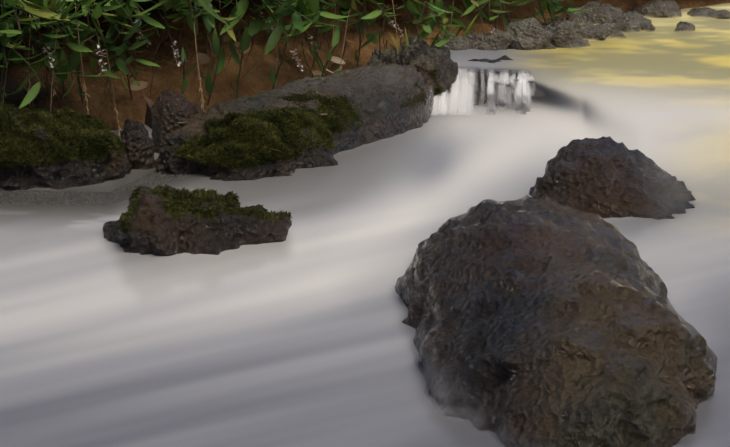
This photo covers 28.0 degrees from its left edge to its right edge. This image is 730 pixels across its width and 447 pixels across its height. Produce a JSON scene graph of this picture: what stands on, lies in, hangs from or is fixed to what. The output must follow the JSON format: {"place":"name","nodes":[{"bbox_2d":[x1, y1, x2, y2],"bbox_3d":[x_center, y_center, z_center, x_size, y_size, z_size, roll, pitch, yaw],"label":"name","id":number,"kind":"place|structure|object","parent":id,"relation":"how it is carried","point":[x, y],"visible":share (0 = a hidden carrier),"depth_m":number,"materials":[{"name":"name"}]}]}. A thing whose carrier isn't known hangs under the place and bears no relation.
{"place":"outdoors","nodes":[
{"label":"outdoors","id":0,"kind":"place"},
{"bbox_2d":[0,3,729,446],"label":"water surface","id":1,"kind":"object","parent":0,"point":[302,335],"visible":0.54,"depth_m":0.88,"materials":[{"name":"water"}]},
{"bbox_2d":[151,89,202,153],"bbox_3d":[-0.167,-0.068,1.292,0.053,0.104,0.065,-10,16,-36],"label":"rock","id":2,"kind":"object","parent":1,"relation":"on","point":[170,110],"visible":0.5,"depth_m":1.27,"materials":[{"name":"grey stone"}]},
{"bbox_2d":[0,58,457,235],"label":"moss blades","id":3,"kind":"object","parent":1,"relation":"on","point":[213,145],"visible":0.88,"depth_m":1.17,"materials":[{"name":"green plant"}]},
{"bbox_2d":[371,48,391,60],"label":"rock","id":4,"kind":"object","parent":1,"relation":"on","point":[376,53],"visible":0.35,"depth_m":1.67,"materials":[{"name":"grey stone"}]},
{"bbox_2d":[401,35,427,49],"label":"rock","id":5,"kind":"object","parent":1,"relation":"on","point":[412,39],"visible":0.06,"depth_m":1.71,"materials":[{"name":"grey stone"}]},
{"bbox_2d":[437,35,468,49],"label":"rock","id":6,"kind":"object","parent":1,"relation":"on","point":[457,43],"visible":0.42,"depth_m":1.74,"materials":[{"name":"grey stone"}]},
{"bbox_2d":[431,67,535,115],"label":"waterfall streaks","id":7,"kind":"object","parent":1,"relation":"on","point":[507,90],"visible":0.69,"depth_m":1.51,"materials":[{"name":"liquid"}]},
{"bbox_2d":[464,27,512,50],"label":"rock","id":8,"kind":"object","parent":1,"relation":"on","point":[496,39],"visible":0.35,"depth_m":1.73,"materials":[{"name":"grey stone"}]},
{"bbox_2d":[506,18,555,72],"bbox_3d":[0.196,-0.212,1.761,0.068,0.071,0.062,12,17,41],"label":"rock","id":9,"kind":"object","parent":1,"relation":"on","point":[530,34],"visible":0.54,"depth_m":1.74,"materials":[{"name":"grey stone"}]},
{"bbox_2d":[411,157,691,446],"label":"mist","id":10,"kind":"structure","parent":1,"relation":"on","point":[680,196],"depth_m":0.60,"materials":[{"name":"liquid"}]},
{"bbox_2d":[540,16,578,28],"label":"rock","id":11,"kind":"object","parent":1,"relation":"on","point":[559,20],"visible":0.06,"depth_m":1.94,"materials":[{"name":"grey stone"}]},
{"bbox_2d":[544,22,590,47],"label":"rock","id":12,"kind":"object","parent":1,"relation":"on","point":[564,35],"visible":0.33,"depth_m":1.75,"materials":[{"name":"grey stone"}]},
{"bbox_2d":[565,1,622,24],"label":"rock","id":13,"kind":"object","parent":1,"relation":"on","point":[596,12],"visible":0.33,"depth_m":2.04,"materials":[{"name":"grey stone"}]},
{"bbox_2d":[574,23,626,40],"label":"rock","id":14,"kind":"object","parent":1,"relation":"on","point":[598,32],"visible":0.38,"depth_m":1.85,"materials":[{"name":"grey stone"}]},
{"bbox_2d":[612,11,655,31],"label":"rock","id":15,"kind":"object","parent":1,"relation":"on","point":[632,21],"visible":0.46,"depth_m":1.96,"materials":[{"name":"grey stone"}]},
{"bbox_2d":[674,21,695,31],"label":"rock","id":16,"kind":"object","parent":1,"relation":"on","point":[681,26],"visible":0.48,"depth_m":1.95,"materials":[{"name":"grey stone"}]},
{"bbox_2d":[687,7,729,18],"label":"rock","id":17,"kind":"object","parent":1,"relation":"on","point":[706,12],"visible":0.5,"depth_m":2.16,"materials":[{"name":"grey stone"}]},
{"bbox_3d":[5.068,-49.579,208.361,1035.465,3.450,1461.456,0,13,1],"label":"terrain","id":18,"kind":"structure","parent":0,"visible":0},
{"bbox_2d":[0,106,132,189],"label":"rock","id":19,"kind":"object","parent":18,"relation":"on","point":[61,174],"visible":0.15,"depth_m":1.14,"materials":[{"name":"grey stone"}]},
{"bbox_2d":[121,118,154,169],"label":"rock","id":20,"kind":"object","parent":18,"relation":"on","point":[138,147],"visible":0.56,"depth_m":1.20,"materials":[{"name":"grey stone"}]},
{"bbox_2d":[103,184,291,255],"bbox_3d":[-0.115,0.027,0.983,0.134,0.112,0.126,0,13,1],"label":"rock","id":21,"kind":"object","parent":18,"relation":"on","point":[163,233],"visible":0.29,"depth_m":0.94,"materials":[{"name":"grey stone"}]},
{"bbox_2d":[198,117,337,180],"bbox_3d":[-0.082,-0.035,1.223,0.101,0.117,0.149,7,15,29],"label":"mossy rock","id":22,"kind":"object","parent":18,"relation":"on","point":[319,155],"visible":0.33,"depth_m":1.18,"materials":[{"name":"grey stone"}]},
{"bbox_2d":[0,0,585,107],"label":"plants","id":23,"kind":"object","parent":18,"relation":"on","point":[43,13],"visible":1,"depth_m":1.38,"materials":[{"name":"green plant"}]},
{"bbox_2d":[154,63,433,176],"bbox_3d":[-0.049,-0.065,1.342,0.119,0.141,0.407,7,15,29],"label":"rock","id":24,"kind":"object","parent":18,"relation":"on","point":[382,93],"visible":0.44,"depth_m":1.33,"materials":[{"name":"grey stone"}]},
{"bbox_2d":[0,0,729,130],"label":"earth bank","id":25,"kind":"structure","parent":18,"relation":"on","point":[168,74],"depth_m":1.55,"materials":[{"name":"soil"}]},
{"bbox_2d":[2,0,509,152],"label":"plants","id":26,"kind":"object","parent":25,"relation":"on","point":[203,58],"visible":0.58,"depth_m":1.44,"materials":[{"name":"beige plant"}]},
{"bbox_2d":[626,0,681,17],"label":"rock","id":27,"kind":"object","parent":25,"relation":"on","point":[662,9],"visible":0.38,"depth_m":2.17,"materials":[{"name":"grey stone"}]},
{"bbox_2d":[354,39,457,103],"bbox_3d":[0.035,-0.116,1.553,0.109,0.160,0.112,10,16,37],"label":"rock","id":28,"kind":"object","parent":18,"relation":"on","point":[426,60],"visible":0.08,"depth_m":1.52,"materials":[{"name":"grey stone"}]},
{"bbox_2d":[450,55,528,107],"bbox_3d":[0.127,-0.131,1.650,0.170,0.117,0.103,-5,14,-20],"label":"ledge rock","id":29,"kind":"object","parent":18,"relation":"on","point":[479,73],"depth_m":1.60,"materials":[{"name":"grey stone"}]},
{"bbox_2d":[395,195,717,446],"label":"rock","id":30,"kind":"object","parent":18,"relation":"on","point":[539,321],"visible":0.79,"depth_m":0.66,"materials":[{"name":"grey stone"}]},
{"bbox_2d":[529,136,695,219],"bbox_3d":[0.182,0.022,1.102,0.147,0.162,0.166,6,14,25],"label":"rock","id":31,"kind":"object","parent":18,"relation":"on","point":[591,175],"visible":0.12,"depth_m":1.05,"materials":[{"name":"grey stone"}]}
]}

